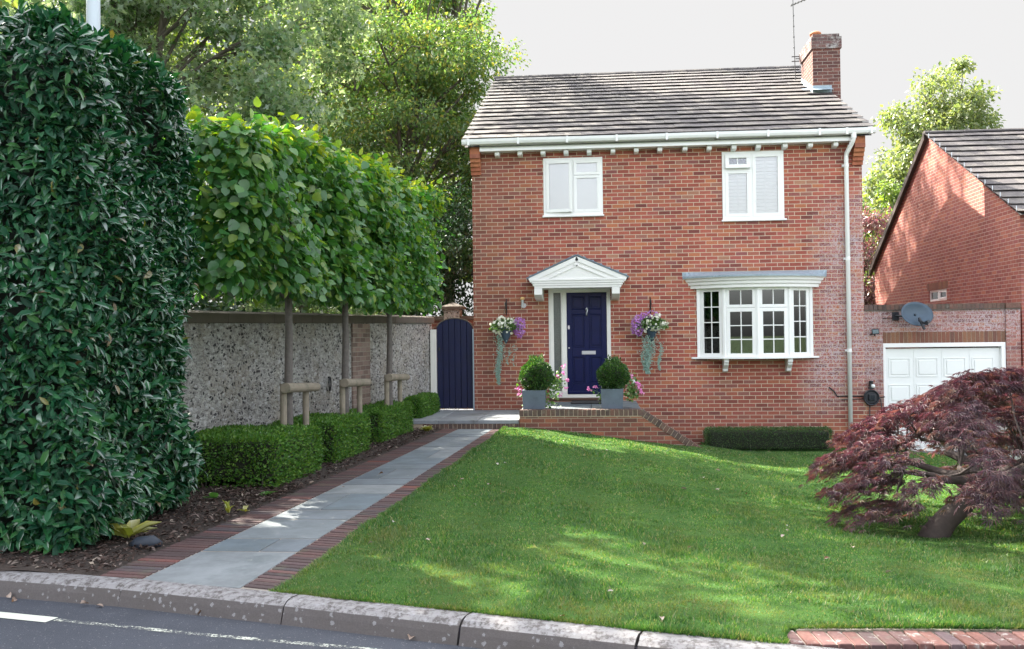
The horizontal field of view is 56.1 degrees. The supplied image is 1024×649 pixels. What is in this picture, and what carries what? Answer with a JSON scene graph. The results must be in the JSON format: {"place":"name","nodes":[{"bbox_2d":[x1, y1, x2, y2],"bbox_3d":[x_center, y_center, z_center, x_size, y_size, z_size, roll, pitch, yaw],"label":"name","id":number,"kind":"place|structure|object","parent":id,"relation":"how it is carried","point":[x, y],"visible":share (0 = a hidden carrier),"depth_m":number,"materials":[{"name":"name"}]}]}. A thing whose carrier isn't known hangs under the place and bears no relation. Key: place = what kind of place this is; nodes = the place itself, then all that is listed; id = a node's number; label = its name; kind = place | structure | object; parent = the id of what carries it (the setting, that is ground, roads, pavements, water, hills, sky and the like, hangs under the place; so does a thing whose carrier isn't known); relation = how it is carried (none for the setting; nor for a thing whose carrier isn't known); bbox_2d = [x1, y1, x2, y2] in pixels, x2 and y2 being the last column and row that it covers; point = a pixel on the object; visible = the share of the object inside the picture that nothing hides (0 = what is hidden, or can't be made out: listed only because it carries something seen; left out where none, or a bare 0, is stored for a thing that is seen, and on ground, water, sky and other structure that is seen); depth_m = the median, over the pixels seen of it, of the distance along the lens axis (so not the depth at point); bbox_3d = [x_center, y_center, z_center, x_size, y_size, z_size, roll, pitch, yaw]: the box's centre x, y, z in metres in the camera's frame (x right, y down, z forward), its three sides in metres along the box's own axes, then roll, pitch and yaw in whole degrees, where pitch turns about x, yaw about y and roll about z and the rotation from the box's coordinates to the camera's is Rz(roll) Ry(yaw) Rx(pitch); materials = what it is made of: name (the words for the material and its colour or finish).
{"place":"outdoors","nodes":[
{"label":"outdoors","id":0,"kind":"place"},
{"bbox_2d":[0,426,440,575],"bbox_3d":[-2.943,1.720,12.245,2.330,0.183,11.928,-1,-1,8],"label":"bark mulch","id":1,"kind":"object","parent":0,"point":[240,499],"visible":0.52,"depth_m":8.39,"materials":[{"name":"brown wood"}]},
{"bbox_2d":[0,0,207,555],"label":"laurel hedge","id":2,"kind":"object","parent":1,"relation":"on","point":[94,343],"visible":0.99,"depth_m":6.97,"materials":[{"name":"green plant"}]},
{"bbox_2d":[109,519,159,537],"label":"foxglove plant","id":3,"kind":"object","parent":1,"relation":"on","point":[130,528],"visible":0.95,"depth_m":7.35,"materials":[{"name":"yellow plant"}]},
{"bbox_2d":[128,535,162,548],"bbox_3d":[-2.692,1.601,7.044,0.247,0.103,0.109,-1,-1,-7],"label":"slate stone","id":4,"kind":"object","parent":1,"relation":"on","point":[150,540],"visible":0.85,"depth_m":7.01,"materials":[{"name":"grey stone"}]},
{"bbox_2d":[205,492,218,497],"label":"seedling","id":5,"kind":"object","parent":1,"relation":"on","point":[212,494],"visible":1,"depth_m":9.08,"materials":[{"name":"green plant"}]},
{"bbox_2d":[223,500,234,512],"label":"yellow plant","id":6,"kind":"object","parent":1,"relation":"on","point":[227,506],"visible":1,"depth_m":8.36,"materials":[{"name":"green plant"}]},
{"bbox_2d":[238,505,248,511],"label":"seedling","id":7,"kind":"object","parent":1,"relation":"on","point":[245,508],"visible":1,"depth_m":8.45,"materials":[{"name":"yellow plant"}]},
{"bbox_2d":[191,423,324,489],"bbox_3d":[-2.889,1.435,10.610,1.303,0.655,1.568,-1,-1,5],"label":"box hedge","id":8,"kind":"object","parent":1,"relation":"on","point":[252,452],"visible":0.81,"depth_m":9.97,"materials":[{"name":"green plant"}]},
{"bbox_2d":[162,97,375,424],"bbox_3d":[-2.656,-0.293,10.794,1.780,4.116,3.746,-1,-1,5],"label":"lime tree","id":9,"kind":"object","parent":1,"relation":"on","point":[258,161],"visible":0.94,"depth_m":9.87,"materials":[{"name":"green plant"}]},
{"bbox_2d":[164,310,433,479],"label":"flint wall","id":10,"kind":"structure","parent":1,"relation":"on","point":[235,373],"depth_m":12.56,"materials":[{"name":"stone"}]},
{"bbox_2d":[328,376,331,390],"bbox_3d":[-2.686,0.874,14.110,0.042,0.221,0.117,-1,-1,5],"label":"wall hook","id":11,"kind":"object","parent":10,"relation":"attached to","point":[329,383],"depth_m":14.11,"materials":[{"name":"metal"}]},
{"bbox_2d":[280,383,319,425],"bbox_3d":[-2.539,1.242,11.498,0.161,1.133,0.988,-1,-1,9],"label":"tree stake","id":12,"kind":"object","parent":1,"relation":"on","point":[305,389],"visible":0.66,"depth_m":11.26,"materials":[{"name":"brown wood"}]},
{"bbox_2d":[270,411,372,463],"bbox_3d":[-2.507,1.483,12.721,1.040,0.634,1.634,-1,-1,5],"label":"box hedge","id":13,"kind":"object","parent":1,"relation":"on","point":[343,434],"visible":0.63,"depth_m":12.37,"materials":[{"name":"green plant"}]},
{"bbox_2d":[277,147,411,412],"bbox_3d":[-2.268,-0.350,13.307,1.665,4.317,2.679,-1,-1,5],"label":"lime tree","id":14,"kind":"object","parent":1,"relation":"on","point":[388,256],"visible":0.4,"depth_m":13.26,"materials":[{"name":"green plant"}]},
{"bbox_2d":[339,379,371,413],"bbox_3d":[-2.206,1.285,13.516,0.161,1.093,1.067,-1,-1,9],"label":"tree stake","id":15,"kind":"object","parent":1,"relation":"on","point":[358,383],"visible":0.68,"depth_m":13.25,"materials":[{"name":"brown wood"}]},
{"bbox_2d":[349,400,415,443],"bbox_3d":[-2.089,1.539,15.321,0.697,0.618,2.105,-1,-1,8],"label":"box hedge","id":16,"kind":"object","parent":1,"relation":"on","point":[394,419],"visible":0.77,"depth_m":14.86,"materials":[{"name":"green plant"}]},
{"bbox_2d":[384,374,409,436],"bbox_3d":[-1.869,1.317,15.594,0.161,1.078,1.067,-1,-1,9],"label":"tree stake","id":17,"kind":"object","parent":1,"relation":"on","point":[398,378],"visible":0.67,"depth_m":15.23,"materials":[{"name":"brown wood"}]},
{"bbox_2d":[348,165,452,433],"bbox_3d":[-1.906,-0.358,15.472,1.649,4.411,3.101,-1,-1,5],"label":"lime tree","id":18,"kind":"object","parent":1,"relation":"on","point":[422,280],"visible":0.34,"depth_m":15.33,"materials":[{"name":"green plant"}]},
{"bbox_2d":[403,392,440,418],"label":"box hedge","id":19,"kind":"object","parent":1,"relation":"on","point":[425,404],"visible":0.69,"depth_m":17.51,"materials":[{"name":"green plant"}]},
{"bbox_2d":[420,425,432,430],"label":"yellow plant","id":20,"kind":"object","parent":1,"relation":"on","point":[426,428],"visible":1,"depth_m":15.94,"materials":[{"name":"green plant"}]},
{"bbox_2d":[403,409,519,429],"bbox_3d":[-0.779,1.825,17.957,2.046,0.302,2.674,-1,-1,5],"label":"garden landing","id":21,"kind":"object","parent":1,"relation":"on","point":[466,419],"visible":0.67,"depth_m":16.71,"materials":[{"name":"stone"}]},
{"bbox_2d":[0,597,479,648],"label":"road","id":22,"kind":"structure","parent":0,"point":[27,634],"depth_m":5.34,"materials":[{"name":"grey asphalt"}]},
{"bbox_2d":[0,612,57,621],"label":"road marking","id":23,"kind":"object","parent":22,"relation":"on","point":[28,617],"visible":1,"depth_m":5.67,"materials":[{"name":"white paint"}]},
{"bbox_2d":[54,619,376,648],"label":"worn road marking","id":24,"kind":"object","parent":22,"relation":"on","point":[281,641],"visible":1,"depth_m":5.23,"materials":[{"name":"grey paint"}]},
{"bbox_2d":[0,570,838,648],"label":"kerb","id":25,"kind":"structure","parent":22,"relation":"on","point":[478,630],"depth_m":5.36,"materials":[{"name":"concrete"}]},
{"bbox_2d":[139,429,491,590],"bbox_3d":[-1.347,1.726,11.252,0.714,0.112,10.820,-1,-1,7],"label":"path","id":26,"kind":"structure","parent":0,"point":[246,561],"depth_m":7.82,"materials":[{"name":"grey concrete"}]},
{"bbox_2d":[100,429,498,589],"bbox_3d":[-1.391,1.729,11.249,1.280,0.125,10.882,-1,-1,7],"label":"path edging","id":27,"kind":"object","parent":26,"relation":"on","point":[151,563],"visible":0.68,"depth_m":7.85,"materials":[{"name":"brick"}]},
{"bbox_2d":[50,0,1023,315],"label":"sky","id":28,"kind":"structure","parent":0,"point":[883,41],"materials":[{"name":"white"}]},
{"bbox_2d":[268,426,1023,643],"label":"lawn","id":29,"kind":"structure","parent":0,"point":[357,574],"depth_m":6.94,"materials":[{"name":"plant"}]},
{"bbox_2d":[519,401,700,447],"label":"raised patio","id":30,"kind":"structure","parent":29,"relation":"on","point":[630,420],"depth_m":16.39,"materials":[{"name":"brick"}]},
{"bbox_2d":[515,379,522,405],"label":"geranium","id":31,"kind":"object","parent":30,"relation":"on","point":[519,390],"visible":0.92,"depth_m":16.86,"materials":[{"name":"pink plant"}]},
{"bbox_2d":[522,389,545,408],"bbox_3d":[0.396,1.308,16.851,0.405,0.324,0.405,-1,-1,5],"label":"slate planter","id":32,"kind":"object","parent":30,"relation":"on","point":[533,399],"visible":0.95,"depth_m":16.66,"materials":[{"name":"stone"}]},
{"bbox_2d":[519,354,554,389],"bbox_3d":[0.424,0.841,16.850,0.655,0.725,0.654,-1,-1,5],"label":"box ball","id":33,"kind":"object","parent":32,"relation":"in","point":[533,374],"visible":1,"depth_m":16.69,"materials":[{"name":"green plant"}]},
{"bbox_2d":[545,385,562,407],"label":"geranium","id":34,"kind":"object","parent":30,"relation":"on","point":[552,396],"visible":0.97,"depth_m":16.79,"materials":[{"name":"green plant"}]},
{"bbox_2d":[550,364,568,397],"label":"geranium","id":35,"kind":"object","parent":30,"relation":"on","point":[555,387],"visible":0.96,"depth_m":16.82,"materials":[{"name":"green plant"}]},
{"bbox_2d":[571,400,600,403],"bbox_3d":[1.467,1.466,18.133,0.700,0.020,0.650,-1,-1,5],"label":"door mat","id":36,"kind":"object","parent":30,"relation":"on","point":[587,402],"depth_m":17.92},
{"bbox_2d":[587,385,603,403],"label":"geranium","id":37,"kind":"object","parent":30,"relation":"on","point":[594,386],"visible":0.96,"depth_m":16.77,"materials":[{"name":"pink plant"}]},
{"bbox_2d":[601,388,622,408],"bbox_3d":[1.742,1.283,16.725,0.390,0.339,0.390,-1,-1,5],"label":"slate planter","id":38,"kind":"object","parent":30,"relation":"on","point":[611,398],"visible":0.93,"depth_m":16.54,"materials":[{"name":"stone"}]},
{"bbox_2d":[596,353,630,388],"bbox_3d":[1.766,0.825,16.720,0.624,0.686,0.638,-1,-1,5],"label":"box ball","id":39,"kind":"object","parent":38,"relation":"on","point":[613,373],"visible":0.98,"depth_m":16.57,"materials":[{"name":"green plant"}]},
{"bbox_2d":[623,370,644,401],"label":"geranium","id":40,"kind":"object","parent":30,"relation":"on","point":[630,393],"visible":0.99,"depth_m":16.72,"materials":[{"name":"green plant"}]},
{"bbox_2d":[702,425,833,450],"bbox_3d":[4.806,2.171,18.055,2.399,0.580,0.657,-1,-1,5],"label":"box hedge","id":41,"kind":"object","parent":29,"relation":"on","point":[781,438],"visible":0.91,"depth_m":17.86,"materials":[{"name":"green plant"}]},
{"bbox_2d":[787,627,1023,648],"bbox_3d":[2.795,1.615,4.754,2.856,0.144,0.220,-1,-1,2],"label":"brick edging","id":42,"kind":"object","parent":29,"relation":"on","point":[909,639],"visible":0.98,"depth_m":4.75,"materials":[{"name":"red brick"}]},
{"bbox_2d":[797,366,1023,537],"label":"japanese maple","id":43,"kind":"object","parent":29,"relation":"on","point":[961,405],"visible":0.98,"depth_m":8.23,"materials":[{"name":"red plant"}]},
{"bbox_2d":[972,394,1022,468],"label":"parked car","id":44,"kind":"object","parent":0,"point":[1015,457],"visible":0.02,"depth_m":13.55,"materials":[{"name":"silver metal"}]},
{"label":"ground","id":45,"kind":"structure","parent":0,"visible":0},
{"bbox_2d":[863,202,891,384],"bbox_3d":[10.639,-0.805,28.869,3.045,5.984,2.752,-1,-1,5],"label":"plum tree","id":46,"kind":"object","parent":45,"relation":"on","point":[869,295],"visible":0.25,"depth_m":28.36,"materials":[{"name":"red plant"}]},
{"bbox_2d":[862,179,901,289],"bbox_3d":[12.297,-1.262,31.206,3.660,6.927,3.214,0,-1,-25],"label":"garden tree","id":47,"kind":"object","parent":45,"relation":"on","point":[890,194],"visible":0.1,"depth_m":31.20,"materials":[{"name":"green plant"}]},
{"bbox_2d":[862,55,1006,275],"bbox_3d":[14.720,-3.650,34.090,6.810,11.730,5.093,-1,-1,5],"label":"garden tree","id":48,"kind":"object","parent":45,"relation":"on","point":[960,111],"visible":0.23,"depth_m":33.51,"materials":[{"name":"green plant"}]},
{"bbox_2d":[864,302,1020,450],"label":"brick garage","id":49,"kind":"structure","parent":45,"relation":"on","point":[951,339],"depth_m":18.26,"materials":[{"name":"brick"}]},
{"bbox_2d":[870,328,878,335],"bbox_3d":[6.884,0.150,18.218,0.154,0.148,0.159,-1,-1,5],"label":"floodlight","id":50,"kind":"object","parent":49,"relation":"attached to","point":[875,331],"visible":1,"depth_m":18.16,"materials":[{"name":"black plastic"}]},
{"bbox_2d":[883,302,932,329],"bbox_3d":[7.417,-0.160,18.037,0.877,0.530,0.499,-1,-1,30],"label":"satellite dish","id":51,"kind":"object","parent":49,"relation":"attached to","point":[917,313],"visible":1,"depth_m":18.00,"materials":[{"name":"grey metal"}]},
{"bbox_2d":[886,348,999,450],"bbox_3d":[8.196,1.487,18.274,2.120,2.070,0.045,-1,-1,5],"label":"garage door","id":52,"kind":"structure","parent":49,"relation":"in","point":[909,372],"depth_m":18.29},
{"bbox_2d":[869,128,1023,365],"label":"neighbour house","id":53,"kind":"structure","parent":45,"relation":"on","point":[953,233],"depth_m":21.70,"materials":[{"name":"brick"}]},
{"bbox_2d":[930,289,946,301],"bbox_3d":[10.067,-0.687,22.597,0.075,0.266,1.190,-1,-1,5],"label":"window","id":54,"kind":"structure","parent":53,"relation":"in","point":[935,295],"depth_m":22.60,"materials":[{"name":"white plastic"}]},
{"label":"driveway","id":55,"kind":"structure","parent":0,"visible":0},
{"bbox_2d":[461,31,875,447],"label":"brick house","id":56,"kind":"structure","parent":55,"relation":"on","point":[715,215],"depth_m":18.68,"materials":[{"name":"brick"}]},
{"bbox_2d":[430,318,474,409],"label":"garden gate","id":57,"kind":"structure","parent":56,"relation":"attached to","point":[452,359],"depth_m":19.05,"materials":[{"name":"blue paint"}]},
{"bbox_2d":[489,299,525,384],"bbox_3d":[-0.088,0.336,18.668,0.737,1.680,0.515,-1,-1,5],"label":"hanging basket","id":58,"kind":"object","parent":56,"relation":"hanging from","point":[504,330],"visible":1,"depth_m":18.60,"materials":[{"name":"metal"}]},
{"bbox_2d":[520,297,525,307],"bbox_3d":[0.220,-0.431,18.826,0.111,0.216,0.133,-1,-1,5],"label":"wall light","id":59,"kind":"object","parent":56,"relation":"attached to","point":[523,304],"visible":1,"depth_m":18.79,"materials":[{"name":"silver metal"}]},
{"bbox_2d":[543,157,603,217],"bbox_3d":[1.196,-2.692,18.828,1.205,1.165,0.177,-1,-1,5],"label":"window","id":60,"kind":"structure","parent":56,"relation":"in","point":[572,187],"depth_m":18.84,"materials":[{"name":"white plastic"}]},
{"bbox_2d":[566,292,606,393],"bbox_3d":[1.468,0.371,18.783,0.780,1.998,0.114,-1,-1,5],"label":"front door","id":61,"kind":"structure","parent":56,"relation":"in","point":[586,311],"depth_m":18.79,"materials":[{"name":"blue paint"}]},
{"bbox_2d":[631,297,668,373],"bbox_3d":[2.647,0.207,18.426,0.743,1.495,0.509,-1,-1,5],"label":"hanging basket","id":62,"kind":"object","parent":56,"relation":"hanging from","point":[647,326],"visible":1,"depth_m":18.36,"materials":[{"name":"metal"}]},
{"bbox_2d":[722,150,786,221],"bbox_3d":[4.662,-2.670,18.568,1.228,1.354,0.258,-1,-1,5],"label":"window","id":63,"kind":"structure","parent":56,"relation":"in","point":[748,194],"depth_m":18.56,"materials":[{"name":"white plastic"}]},
{"bbox_2d":[682,270,826,371],"bbox_3d":[4.656,-0.061,18.268,2.744,1.939,0.771,-1,-1,5],"label":"bay window","id":64,"kind":"structure","parent":56,"relation":"in","point":[796,285],"depth_m":18.23,"materials":[{"name":"white plastic"}]},
{"bbox_2d":[791,0,804,79],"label":"tv aerial","id":65,"kind":"object","parent":56,"relation":"attached to","point":[794,56],"visible":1,"depth_m":22.42,"materials":[{"name":"grey metal"}]},
{"bbox_2d":[829,387,884,399],"bbox_3d":[6.571,1.310,18.291,1.039,0.256,0.043,-1,-1,5],"label":"wall cable","id":66,"kind":"object","parent":56,"relation":"attached to","point":[847,395],"depth_m":18.31,"materials":[{"name":"black plastic"}]},
{"bbox_2d":[863,381,881,416],"bbox_3d":[6.859,1.577,18.219,0.355,1.020,0.126,-1,-1,5],"label":"car charger","id":67,"kind":"object","parent":56,"relation":"attached to","point":[871,397],"visible":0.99,"depth_m":18.21,"materials":[{"name":"black plastic"}]},
{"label":"woodland ground","id":68,"kind":"structure","parent":0,"visible":0},
{"bbox_2d":[0,0,39,15],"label":"woodland tree","id":69,"kind":"object","parent":68,"relation":"on","point":[14,3],"visible":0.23,"depth_m":12.41,"materials":[{"name":"green plant"}]},
{"bbox_2d":[86,0,100,31],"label":"lamp post","id":70,"kind":"object","parent":68,"relation":"on","point":[93,15],"depth_m":11.19,"materials":[{"name":"white metal"}]},
{"bbox_2d":[9,0,266,12],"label":"woodland tree","id":71,"kind":"object","parent":68,"relation":"on","point":[57,4],"depth_m":18.34,"materials":[{"name":"green plant"}]},
{"bbox_2d":[0,1,328,221],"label":"woodland tree","id":72,"kind":"object","parent":68,"relation":"on","point":[218,60],"visible":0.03,"depth_m":24.54,"materials":[{"name":"green plant"}]},
{"bbox_2d":[0,0,385,181],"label":"silver maple","id":73,"kind":"object","parent":68,"relation":"on","point":[139,21],"visible":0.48,"depth_m":16.32,"materials":[{"name":"green plant"}]},
{"bbox_2d":[162,180,260,311],"bbox_3d":[-5.258,-0.532,12.779,3.596,5.000,5.676,0,-1,-27],"label":"wall shrub","id":74,"kind":"object","parent":68,"relation":"on","point":[212,306],"visible":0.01,"depth_m":12.27,"materials":[{"name":"green plant"}]},
{"bbox_2d":[190,220,385,314],"bbox_3d":[-3.546,0.085,16.188,2.430,3.815,6.948,-1,-1,5],"label":"wall shrub","id":75,"kind":"object","parent":68,"relation":"on","point":[301,308],"visible":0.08,"depth_m":14.56,"materials":[{"name":"green plant"}]},
{"bbox_2d":[222,292,378,314],"bbox_3d":[-4.899,-0.992,22.603,3.830,6.190,7.105,0,-1,-27],"label":"wall shrub","id":76,"kind":"object","parent":68,"relation":"on","point":[276,306],"depth_m":21.11,"materials":[{"name":"green plant"}]},
{"bbox_2d":[201,0,431,314],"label":"woodland tree","id":77,"kind":"object","parent":68,"relation":"on","point":[336,87],"visible":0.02,"depth_m":30.46,"materials":[{"name":"green plant"}]},
{"bbox_2d":[300,0,502,186],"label":"woodland tree","id":78,"kind":"object","parent":68,"relation":"on","point":[394,4],"visible":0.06,"depth_m":38.86,"materials":[{"name":"green plant"}]},
{"bbox_2d":[283,0,531,314],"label":"woodland tree","id":79,"kind":"object","parent":68,"relation":"on","point":[440,124],"visible":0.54,"depth_m":27.68,"materials":[{"name":"green plant"}]},
{"bbox_2d":[376,173,473,315],"bbox_3d":[-2.134,-0.852,24.167,5.402,5.866,3.704,-1,-1,5],"label":"wall shrub","id":80,"kind":"object","parent":68,"relation":"on","point":[457,225],"visible":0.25,"depth_m":23.92,"materials":[{"name":"green plant"}]},
{"bbox_2d":[402,0,480,311],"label":"woodland tree","id":81,"kind":"object","parent":68,"relation":"on","point":[454,4],"visible":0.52,"depth_m":36.98,"materials":[{"name":"green plant"}]},
{"bbox_2d":[427,303,473,408],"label":"garden pier wall","id":82,"kind":"structure","parent":68,"relation":"on","point":[452,310],"depth_m":21.15,"materials":[{"name":"brick"}]}
]}

